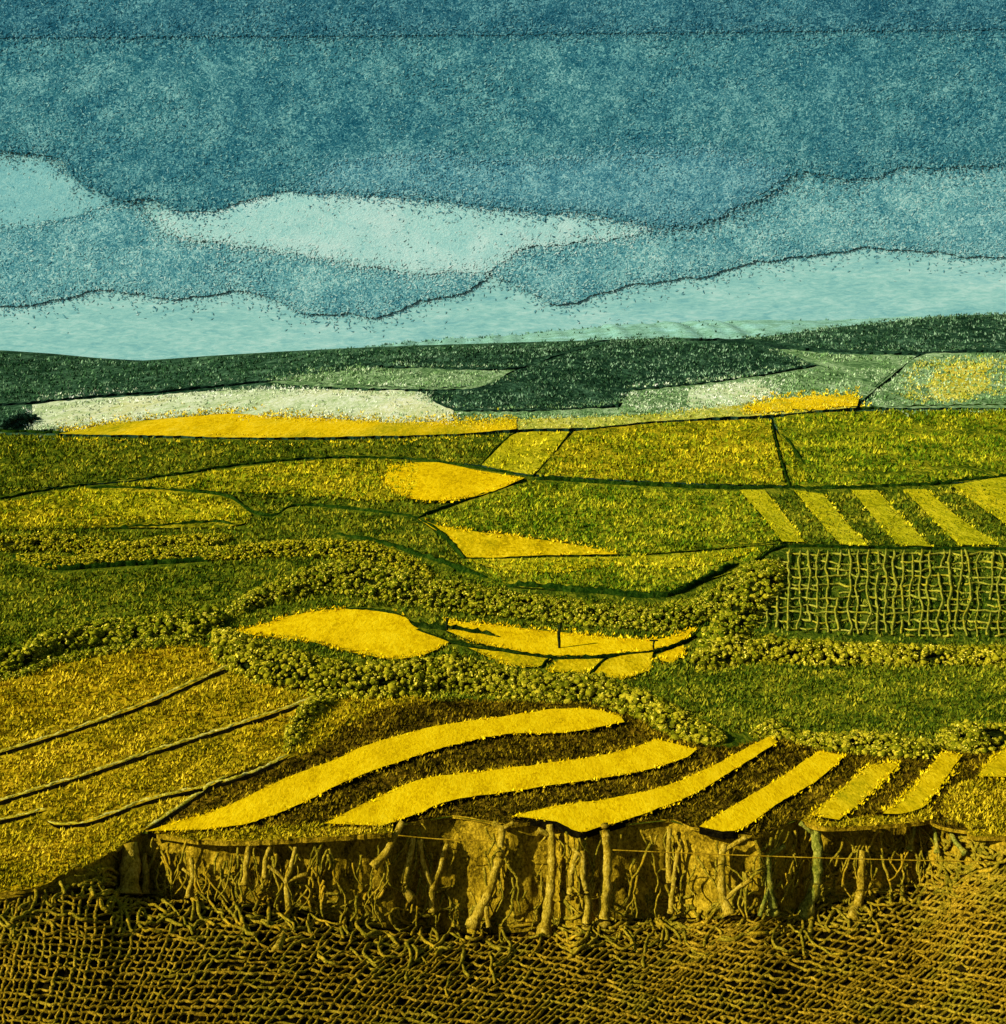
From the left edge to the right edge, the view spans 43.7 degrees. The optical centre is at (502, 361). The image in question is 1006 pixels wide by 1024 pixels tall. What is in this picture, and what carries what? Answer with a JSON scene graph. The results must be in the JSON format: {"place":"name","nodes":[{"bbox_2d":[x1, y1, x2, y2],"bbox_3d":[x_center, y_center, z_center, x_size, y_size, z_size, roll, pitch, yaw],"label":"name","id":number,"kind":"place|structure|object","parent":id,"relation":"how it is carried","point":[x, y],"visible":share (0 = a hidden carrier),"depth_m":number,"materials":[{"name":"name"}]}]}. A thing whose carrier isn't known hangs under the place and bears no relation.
{"place":"outdoors","nodes":[
{"label":"outdoors","id":0,"kind":"place"},
{"bbox_2d":[0,151,125,227],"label":"cloud","id":1,"kind":"structure","parent":0,"point":[35,194],"depth_m":2601.79,"materials":[{"name":"teal fabric"}]},
{"bbox_2d":[0,484,251,530],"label":"pasture","id":2,"kind":"structure","parent":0,"point":[59,508],"depth_m":93.59,"materials":[{"name":"plant"}]},
{"bbox_2d":[0,554,312,634],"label":"pasture","id":3,"kind":"structure","parent":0,"point":[32,599],"depth_m":70.44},
{"bbox_2d":[0,643,353,894],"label":"stubble field","id":4,"kind":"structure","parent":0,"point":[38,852],"depth_m":43.10,"materials":[{"name":"gold plant"}]},
{"bbox_2d":[0,665,228,755],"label":"earth ridge","id":5,"kind":"structure","parent":4,"relation":"on","point":[153,703],"depth_m":46.67,"materials":[{"name":"soil"}]},
{"bbox_2d":[0,696,312,804],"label":"earth ridge","id":6,"kind":"structure","parent":4,"relation":"on","point":[227,729],"depth_m":41.94,"materials":[{"name":"fabric"}]},
{"bbox_2d":[45,754,289,828],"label":"earth ridge","id":7,"kind":"structure","parent":4,"relation":"on","point":[254,772],"depth_m":37.72,"materials":[{"name":"fabric"}]},
{"bbox_2d":[147,776,227,828],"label":"earth ridge","id":8,"kind":"structure","parent":4,"relation":"on","point":[169,814],"depth_m":36.79,"materials":[{"name":"soil"}]},
{"bbox_2d":[23,375,460,440],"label":"hill field","id":9,"kind":"structure","parent":0,"point":[353,403],"depth_m":182.49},
{"bbox_2d":[0,200,491,336],"bbox_3d":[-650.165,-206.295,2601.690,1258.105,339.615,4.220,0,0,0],"label":"cloud","id":10,"kind":"structure","parent":0,"point":[94,249],"depth_m":2600.46,"materials":[{"name":"fabric"}]},
{"bbox_2d":[0,432,511,491],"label":"pasture","id":11,"kind":"structure","parent":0,"point":[32,460],"depth_m":125.96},
{"bbox_2d":[111,458,418,502],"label":"crop field","id":12,"kind":"structure","parent":0,"point":[350,478],"depth_m":107.31,"materials":[{"name":"plant"}]},
{"bbox_2d":[57,402,531,447],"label":"crop field","id":13,"kind":"structure","parent":0,"point":[214,425],"depth_m":152.49,"materials":[{"name":"yellow fabric"}]},
{"bbox_2d":[235,605,448,661],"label":"crop field","id":14,"kind":"structure","parent":0,"point":[377,633],"depth_m":59.71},
{"bbox_2d":[275,506,461,578],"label":"pasture","id":15,"kind":"structure","parent":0,"point":[415,534],"depth_m":87.27,"materials":[{"name":"green plant"}]},
{"bbox_2d":[347,694,434,721],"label":"pasture","id":16,"kind":"structure","parent":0,"point":[361,708],"depth_m":47.43,"materials":[{"name":"plant"}]},
{"bbox_2d":[266,359,516,396],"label":"hill field","id":17,"kind":"structure","parent":0,"point":[426,377],"depth_m":228.80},
{"bbox_2d":[142,191,662,297],"bbox_3d":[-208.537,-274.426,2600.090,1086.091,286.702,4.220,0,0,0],"label":"cloud","id":18,"kind":"structure","parent":0,"point":[417,245],"depth_m":2598.98,"materials":[{"name":"teal fabric"}]},
{"bbox_2d":[380,459,524,503],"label":"crop field","id":19,"kind":"structure","parent":0,"point":[437,482],"depth_m":107.12,"materials":[{"name":"yellow plant"}]},
{"bbox_2d":[0,29,1005,243],"bbox_3d":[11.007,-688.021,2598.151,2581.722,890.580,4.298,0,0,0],"label":"cloud","id":20,"kind":"structure","parent":0,"point":[203,128],"depth_m":2596.88,"materials":[{"name":"teal fabric"}]},
{"bbox_2d":[0,151,1005,360],"bbox_3d":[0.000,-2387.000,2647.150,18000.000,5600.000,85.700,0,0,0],"label":"sky","id":21,"kind":"structure","parent":0,"point":[871,288],"depth_m":2604.30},
{"bbox_2d":[0,0,1005,74],"bbox_3d":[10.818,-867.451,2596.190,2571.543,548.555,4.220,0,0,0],"label":"cloud","id":22,"kind":"structure","parent":0,"point":[103,19],"depth_m":2595.03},
{"bbox_2d":[0,818,1005,933],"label":"earth bank","id":23,"kind":"structure","parent":0,"point":[525,851],"depth_m":34.96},
{"bbox_2d":[369,820,404,870],"bbox_3d":[-3.166,13.350,34.571,1.154,1.202,0.328,0,0,-35],"label":"exposed root","id":24,"kind":"object","parent":23,"relation":"attached to","point":[383,855],"visible":1,"depth_m":34.45,"materials":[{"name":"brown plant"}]},
{"bbox_2d":[758,844,785,916],"bbox_3d":[7.336,14.143,34.082,0.496,1.566,1.603,0,0,24],"label":"exposed root","id":25,"kind":"object","parent":23,"relation":"on","point":[771,911],"visible":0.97,"depth_m":33.86,"materials":[{"name":"brown plant"}]},
{"bbox_2d":[613,849,988,861],"bbox_3d":[7.998,13.274,33.675,10.103,0.344,0.030,0,0,0],"label":"wire","id":26,"kind":"object","parent":23,"relation":"on","point":[800,857],"visible":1,"depth_m":33.66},
{"bbox_2d":[0,863,1005,1023],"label":"foreground soil","id":27,"kind":"structure","parent":0,"point":[231,991],"depth_m":30.16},
{"bbox_2d":[118,842,143,895],"bbox_3d":[-10.108,13.716,33.673,0.790,1.405,1.177,0,0,-22],"label":"tree stump","id":28,"kind":"object","parent":27,"relation":"on","point":[129,870],"visible":0.97,"depth_m":33.60,"materials":[{"name":"brown wood"}]},
{"bbox_2d":[267,846,307,949],"bbox_3d":[-5.841,14.000,32.294,1.113,1.626,3.862,0,0,0],"label":"exposed root","id":29,"kind":"object","parent":27,"relation":"on","point":[280,940],"visible":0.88,"depth_m":33.78,"materials":[{"name":"brown plant"}]},
{"bbox_2d":[401,837,415,902],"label":"exposed root","id":30,"kind":"object","parent":27,"relation":"on","point":[409,895],"visible":0.98,"depth_m":34.60,"materials":[{"name":"brown plant"}]},
{"bbox_2d":[417,839,436,912],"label":"exposed root","id":31,"kind":"object","parent":27,"relation":"on","point":[431,903],"visible":1,"depth_m":34.91,"materials":[{"name":"brown plant"}]},
{"bbox_2d":[465,820,514,930],"bbox_3d":[-0.358,14.255,34.789,1.435,2.918,0.648,0,0,-23],"label":"exposed root","id":32,"kind":"object","parent":27,"relation":"on","point":[475,918],"visible":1,"depth_m":34.65,"materials":[{"name":"brown plant"}]},
{"bbox_2d":[0,865,1005,1023],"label":"woven netting","id":33,"kind":"object","parent":27,"relation":"on","point":[734,929],"visible":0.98,"depth_m":30.35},
{"bbox_2d":[0,818,1005,996],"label":"tangled stalks","id":34,"kind":"object","parent":27,"relation":"on","point":[978,852],"visible":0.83,"depth_m":33.99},
{"bbox_2d":[148,816,939,931],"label":"hanging roots","id":35,"kind":"object","parent":27,"relation":"on","point":[651,844],"visible":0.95,"depth_m":34.42,"materials":[{"name":"brown fabric"}]},
{"bbox_2d":[536,824,556,934],"bbox_3d":[1.200,14.420,34.622,0.577,2.990,1.194,0,0,4],"label":"exposed root","id":36,"kind":"object","parent":27,"relation":"on","point":[544,926],"visible":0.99,"depth_m":34.67,"materials":[{"name":"brown plant"}]},
{"bbox_2d":[572,848,590,929],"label":"exposed root","id":37,"kind":"object","parent":27,"relation":"on","point":[586,918],"visible":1,"depth_m":33.91,"materials":[{"name":"beige plant"}]},
{"bbox_2d":[595,822,613,927],"bbox_3d":[2.800,14.026,34.268,0.443,2.495,1.069,0,0,17],"label":"exposed root","id":38,"kind":"object","parent":27,"relation":"on","point":[606,890],"visible":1,"depth_m":34.25,"materials":[{"name":"beige plant"}]},
{"bbox_2d":[717,835,751,916],"bbox_3d":[6.256,13.933,33.957,0.936,2.060,0.936,0,0,0],"label":"exposed root","id":39,"kind":"object","parent":27,"relation":"on","point":[726,906],"visible":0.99,"depth_m":33.92,"materials":[{"name":"beige plant"}]},
{"bbox_2d":[795,821,823,920],"bbox_3d":[8.538,14.201,34.924,0.718,2.535,1.249,0,0,24],"label":"exposed root","id":40,"kind":"object","parent":27,"relation":"on","point":[806,909],"visible":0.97,"depth_m":34.84,"materials":[{"name":"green plant"}]},
{"bbox_2d":[846,850,865,920],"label":"exposed root","id":41,"kind":"object","parent":27,"relation":"on","point":[858,901],"visible":0.96,"depth_m":34.97,"materials":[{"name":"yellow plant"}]},
{"bbox_2d":[0,314,1005,434],"bbox_3d":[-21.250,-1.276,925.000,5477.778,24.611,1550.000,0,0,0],"label":"hillside","id":42,"kind":"structure","parent":0,"point":[25,356],"depth_m":279.13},
{"bbox_2d":[0,380,500,405],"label":"hedgerow","id":43,"kind":"object","parent":42,"relation":"on","point":[117,394],"visible":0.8,"depth_m":209.17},
{"bbox_2d":[0,420,1005,833],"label":"ground","id":44,"kind":"structure","parent":0,"point":[734,739],"depth_m":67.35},
{"bbox_2d":[12,554,208,570],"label":"hedgerow","id":45,"kind":"object","parent":44,"relation":"on","point":[80,566],"visible":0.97,"depth_m":77.49,"materials":[{"name":"green plant"}]},
{"bbox_2d":[0,606,227,680],"bbox_3d":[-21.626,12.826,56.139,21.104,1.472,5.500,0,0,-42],"label":"hedge","id":46,"kind":"object","parent":44,"relation":"on","point":[60,640],"visible":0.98,"depth_m":58.87,"materials":[{"name":"green plant"}]},
{"bbox_2d":[0,530,233,554],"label":"hedge","id":47,"kind":"object","parent":44,"relation":"on","point":[46,540],"visible":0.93,"depth_m":82.17,"materials":[{"name":"green plant"}]},
{"bbox_2d":[15,537,433,579],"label":"hedge","id":48,"kind":"object","parent":44,"relation":"on","point":[332,548],"visible":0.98,"depth_m":78.91,"materials":[{"name":"green plant"}]},
{"bbox_2d":[90,485,416,517],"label":"hedgerow","id":49,"kind":"object","parent":44,"relation":"on","point":[230,496],"visible":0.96,"depth_m":97.23,"materials":[{"name":"green plant"}]},
{"bbox_2d":[0,455,534,499],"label":"hedgerow","id":50,"kind":"object","parent":44,"relation":"on","point":[277,460],"visible":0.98,"depth_m":116.72,"materials":[{"name":"green plant"}]},
{"bbox_2d":[282,694,336,752],"bbox_3d":[-7.171,12.835,45.129,1.158,0.637,6.982,0,0,5],"label":"hedge","id":51,"kind":"object","parent":44,"relation":"on","point":[307,711],"visible":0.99,"depth_m":45.03,"materials":[{"name":"green plant"}]},
{"bbox_2d":[223,558,431,615],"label":"hedge","id":52,"kind":"object","parent":44,"relation":"on","point":[368,578],"visible":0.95,"depth_m":68.50,"materials":[{"name":"green plant"}]},
{"bbox_2d":[335,532,486,577],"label":"hedgerow","id":53,"kind":"object","parent":44,"relation":"on","point":[461,568],"visible":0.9,"depth_m":78.28,"materials":[{"name":"green plant"}]},
{"bbox_2d":[208,627,620,703],"bbox_3d":[-5.753,12.640,51.850,21.205,1.361,7.442,0,0,28],"label":"hedge","id":54,"kind":"object","parent":44,"relation":"on","point":[242,653],"visible":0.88,"depth_m":50.00,"materials":[{"name":"green plant"}]},
{"bbox_2d":[416,625,709,658],"bbox_3d":[7.002,12.835,61.548,21.244,0.706,8.954,0,0,-27],"label":"hedgerow","id":55,"kind":"object","parent":44,"relation":"on","point":[613,655],"visible":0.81,"depth_m":56.59,"materials":[{"name":"green plant"}]},
{"bbox_2d":[443,560,750,606],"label":"pasture","id":56,"kind":"structure","parent":44,"relation":"on","point":[697,591],"depth_m":67.75,"materials":[{"name":"green plant"}]},
{"bbox_2d":[412,557,786,631],"bbox_3d":[7.508,12.412,67.113,23.949,1.527,12.630,0,0,-19],"label":"hedge","id":57,"kind":"object","parent":44,"relation":"on","point":[454,596],"visible":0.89,"depth_m":63.87,"materials":[{"name":"green plant"}]},
{"bbox_2d":[426,479,780,555],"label":"pasture","id":58,"kind":"structure","parent":44,"relation":"on","point":[629,520],"depth_m":90.85,"materials":[{"name":"green plant"}]},
{"bbox_2d":[463,545,773,592],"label":"pasture","id":59,"kind":"structure","parent":44,"relation":"on","point":[641,580],"depth_m":72.81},
{"bbox_2d":[507,562,739,597],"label":"hedgerow","id":60,"kind":"object","parent":44,"relation":"on","point":[687,586],"visible":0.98,"depth_m":68.94,"materials":[{"name":"green plant"}]},
{"bbox_2d":[595,677,727,744],"bbox_3d":[5.396,12.764,46.333,2.127,0.949,8.472,0,0,-25],"label":"hedge","id":61,"kind":"object","parent":44,"relation":"on","point":[672,719],"visible":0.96,"depth_m":45.27,"materials":[{"name":"green plant"}]},
{"bbox_2d":[644,658,697,710],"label":"pasture","id":62,"kind":"structure","parent":44,"relation":"on","point":[669,682],"depth_m":50.79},
{"bbox_2d":[696,563,787,647],"bbox_3d":[12.954,12.441,65.895,2.748,1.644,20.442,0,0,19],"label":"hedge","id":63,"kind":"object","parent":44,"relation":"on","point":[736,617],"visible":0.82,"depth_m":63.86,"materials":[{"name":"green plant"}]},
{"bbox_2d":[532,474,1005,489],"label":"hedgerow","id":64,"kind":"object","parent":44,"relation":"on","point":[677,485],"visible":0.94,"depth_m":105.92,"materials":[{"name":"green plant"}]},
{"bbox_2d":[748,718,794,739],"bbox_3d":[9.361,12.841,43.688,1.532,0.556,1.817,0,0,-35],"label":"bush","id":65,"kind":"object","parent":44,"relation":"on","point":[776,729],"visible":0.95,"depth_m":43.58,"materials":[{"name":"green plant"}]},
{"bbox_2d":[688,663,1005,737],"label":"pasture","id":66,"kind":"structure","parent":44,"relation":"on","point":[917,702],"depth_m":48.20,"materials":[{"name":"plant"}]},
{"bbox_2d":[689,633,1005,672],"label":"hedge","id":67,"kind":"object","parent":44,"relation":"on","point":[731,650],"visible":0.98,"depth_m":54.33,"materials":[{"name":"green plant"}]},
{"bbox_2d":[785,729,945,759],"bbox_3d":[12.172,12.802,42.233,5.248,0.693,2.220,0,0,18],"label":"hedge","id":68,"kind":"object","parent":44,"relation":"on","point":[875,743],"visible":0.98,"depth_m":41.84,"materials":[{"name":"green plant"}]},
{"bbox_2d":[742,480,1005,547],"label":"pasture","id":69,"kind":"structure","parent":44,"relation":"on","point":[849,506],"depth_m":92.85,"materials":[{"name":"green plant"}]},
{"bbox_2d":[739,490,806,544],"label":"crop strip","id":70,"kind":"object","parent":69,"relation":"on","point":[760,510],"visible":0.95,"depth_m":91.79,"materials":[{"name":"yellow plant"}]},
{"bbox_2d":[794,490,867,548],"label":"crop strip","id":71,"kind":"object","parent":69,"relation":"on","point":[834,531],"visible":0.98,"depth_m":91.36,"materials":[{"name":"yellow plant"}]},
{"bbox_2d":[851,490,933,549],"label":"crop strip","id":72,"kind":"object","parent":69,"relation":"on","point":[881,513],"visible":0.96,"depth_m":91.27,"materials":[{"name":"yellow plant"}]},
{"bbox_2d":[903,488,999,546],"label":"crop strip","id":73,"kind":"object","parent":69,"relation":"on","point":[970,537],"visible":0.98,"depth_m":90.29,"materials":[{"name":"yellow plant"}]},
{"bbox_2d":[749,547,1005,645],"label":"pasture","id":74,"kind":"structure","parent":44,"relation":"on","point":[959,637],"depth_m":66.28,"materials":[{"name":"green plant"}]},
{"bbox_2d":[753,548,1005,637],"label":"crop netting","id":75,"kind":"object","parent":74,"relation":"on","point":[894,578],"visible":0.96,"depth_m":67.92,"materials":[{"name":"green fabric"}]},
{"bbox_2d":[755,544,1005,560],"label":"hedgerow","id":76,"kind":"object","parent":44,"relation":"on","point":[765,554],"visible":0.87,"depth_m":81.83,"materials":[{"name":"green plant"}]},
{"bbox_2d":[935,719,1005,753],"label":"hedge","id":77,"kind":"object","parent":44,"relation":"on","point":[966,735],"visible":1,"depth_m":42.19,"materials":[{"name":"green plant"}]},
{"bbox_2d":[952,477,1005,524],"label":"crop strip","id":78,"kind":"object","parent":44,"relation":"on","point":[985,498],"visible":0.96,"depth_m":101.15,"materials":[{"name":"yellow plant"}]},
{"bbox_2d":[468,647,551,668],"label":"crop field","id":79,"kind":"structure","parent":0,"point":[518,659],"depth_m":55.17,"materials":[{"name":"yellow fabric"}]},
{"bbox_2d":[418,518,618,559],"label":"crop field","id":80,"kind":"structure","parent":0,"point":[479,545],"depth_m":80.14,"materials":[{"name":"yellow plant"}]},
{"bbox_2d":[363,334,678,376],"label":"hill field","id":81,"kind":"structure","parent":0,"point":[502,359],"depth_m":283.46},
{"bbox_2d":[482,431,568,475],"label":"crop field","id":82,"kind":"structure","parent":0,"point":[525,453],"depth_m":127.97,"materials":[{"name":"yellow plant"}]},
{"bbox_2d":[295,123,803,245],"bbox_3d":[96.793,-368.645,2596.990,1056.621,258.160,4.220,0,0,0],"label":"cloud","id":83,"kind":"structure","parent":0,"point":[692,185],"depth_m":2595.79,"materials":[{"name":"teal fabric"}]},
{"bbox_2d":[443,617,697,658],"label":"crop field","id":84,"kind":"structure","parent":0,"point":[529,640],"depth_m":58.55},
{"bbox_2d":[544,652,602,673],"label":"crop field","id":85,"kind":"structure","parent":0,"point":[574,665],"depth_m":53.99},
{"bbox_2d":[146,696,1005,837],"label":"ploughed field","id":86,"kind":"structure","parent":0,"point":[694,813],"depth_m":39.42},
{"bbox_2d":[156,820,392,845],"bbox_3d":[-6.363,12.990,34.562,6.745,0.341,1.363,0,0,-4],"label":"crop strip","id":87,"kind":"object","parent":86,"relation":"on","point":[274,836],"visible":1,"depth_m":34.33,"materials":[{"name":"gold plant"}]},
{"bbox_2d":[148,706,623,838],"bbox_3d":[-3.327,12.955,40.801,17.916,0.415,4.197,0,0,-40],"label":"crop strip","id":88,"kind":"object","parent":86,"relation":"on","point":[273,800],"visible":0.99,"depth_m":40.72,"materials":[{"name":"fabric"}]},
{"bbox_2d":[324,737,696,828],"bbox_3d":[0.501,12.918,38.730,13.311,0.330,3.084,0,0,-31],"label":"crop strip","id":89,"kind":"object","parent":86,"relation":"on","point":[419,798],"visible":1,"depth_m":38.42,"materials":[{"name":"fabric"}]},
{"bbox_2d":[511,735,777,838],"bbox_3d":[5.480,12.917,38.310,11.670,0.332,2.559,0,0,-40],"label":"crop strip","id":90,"kind":"object","parent":86,"relation":"on","point":[582,820],"visible":0.98,"depth_m":36.36,"materials":[{"name":"fabric"}]},
{"bbox_2d":[699,749,846,838],"bbox_3d":[8.405,12.917,37.773,1.338,0.319,8.512,0,0,37],"label":"crop strip","id":91,"kind":"object","parent":86,"relation":"on","point":[748,812],"visible":0.99,"depth_m":37.05,"materials":[{"name":"plant"}]},
{"bbox_2d":[808,759,900,821],"bbox_3d":[10.790,12.917,37.865,1.254,0.315,6.408,0,0,34],"label":"crop strip","id":92,"kind":"object","parent":86,"relation":"on","point":[862,786],"visible":1,"depth_m":37.50,"materials":[{"name":"fabric"}]},
{"bbox_2d":[881,749,963,816],"bbox_3d":[13.127,12.914,38.372,1.284,0.322,7.022,0,0,33],"label":"crop strip","id":93,"kind":"object","parent":86,"relation":"on","point":[934,778],"visible":0.99,"depth_m":37.92,"materials":[{"name":"fabric"}]},
{"bbox_2d":[975,744,1005,780],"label":"crop strip","id":94,"kind":"object","parent":86,"relation":"on","point":[994,767],"visible":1,"depth_m":39.67,"materials":[{"name":"fabric"}]},
{"bbox_2d":[417,336,820,415],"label":"hill field","id":95,"kind":"structure","parent":0,"point":[596,376],"depth_m":232.98,"materials":[{"name":"green fabric"}]},
{"bbox_2d":[595,649,657,679],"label":"crop field","id":96,"kind":"structure","parent":0,"point":[629,666],"depth_m":54.01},
{"bbox_2d":[362,316,934,347],"bbox_3d":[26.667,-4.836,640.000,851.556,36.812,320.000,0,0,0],"label":"hill","id":97,"kind":"structure","parent":0,"point":[726,329],"depth_m":574.98,"materials":[{"name":"teal fabric"}]},
{"bbox_2d":[442,366,862,426],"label":"hill field","id":98,"kind":"structure","parent":0,"point":[628,409],"depth_m":182.04,"materials":[{"name":"green fabric"}]},
{"bbox_2d":[535,416,786,486],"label":"pasture","id":99,"kind":"structure","parent":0,"point":[740,452],"depth_m":124.68,"materials":[{"name":"plant"}]},
{"bbox_2d":[513,396,860,432],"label":"crop field","id":100,"kind":"structure","parent":0,"point":[587,423],"depth_m":163.43,"materials":[{"name":"plant"}]},
{"bbox_2d":[621,373,784,414],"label":"hill field","id":101,"kind":"structure","parent":0,"point":[743,398],"depth_m":193.59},
{"bbox_2d":[484,163,1005,326],"bbox_3d":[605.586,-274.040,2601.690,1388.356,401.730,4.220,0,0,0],"label":"cloud","id":102,"kind":"structure","parent":0,"point":[960,219],"depth_m":2600.49,"materials":[{"name":"teal fabric"}]},
{"bbox_2d":[776,431,807,484],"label":"pasture","id":103,"kind":"structure","parent":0,"point":[799,477],"depth_m":116.77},
{"bbox_2d":[741,386,871,422],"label":"crop field","id":104,"kind":"structure","parent":0,"point":[794,402],"depth_m":178.81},
{"bbox_2d":[764,343,915,403],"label":"hill field","id":105,"kind":"structure","parent":0,"point":[866,373],"depth_m":233.54,"materials":[{"name":"green fabric"}]},
{"bbox_2d":[801,803,939,830],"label":"stubble field","id":106,"kind":"structure","parent":0,"point":[919,818],"depth_m":35.28,"materials":[{"name":"gold plant"}]},
{"bbox_2d":[744,312,1005,359],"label":"hill field","id":107,"kind":"structure","parent":0,"point":[974,334],"depth_m":306.10,"materials":[{"name":"green fabric"}]},
{"bbox_2d":[774,407,1005,486],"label":"pasture","id":108,"kind":"structure","parent":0,"point":[867,447],"depth_m":132.92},
{"bbox_2d":[864,343,1005,415],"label":"hill field","id":109,"kind":"structure","parent":0,"point":[887,399],"depth_m":204.51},
{"bbox_2d":[891,353,1005,403],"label":"hill field","id":110,"kind":"structure","parent":0,"point":[959,381],"depth_m":212.83,"materials":[{"name":"plant"}]},
{"bbox_2d":[939,776,1005,840],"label":"stubble field","id":111,"kind":"structure","parent":0,"point":[994,834],"depth_m":36.27,"materials":[{"name":"yellow plant"}]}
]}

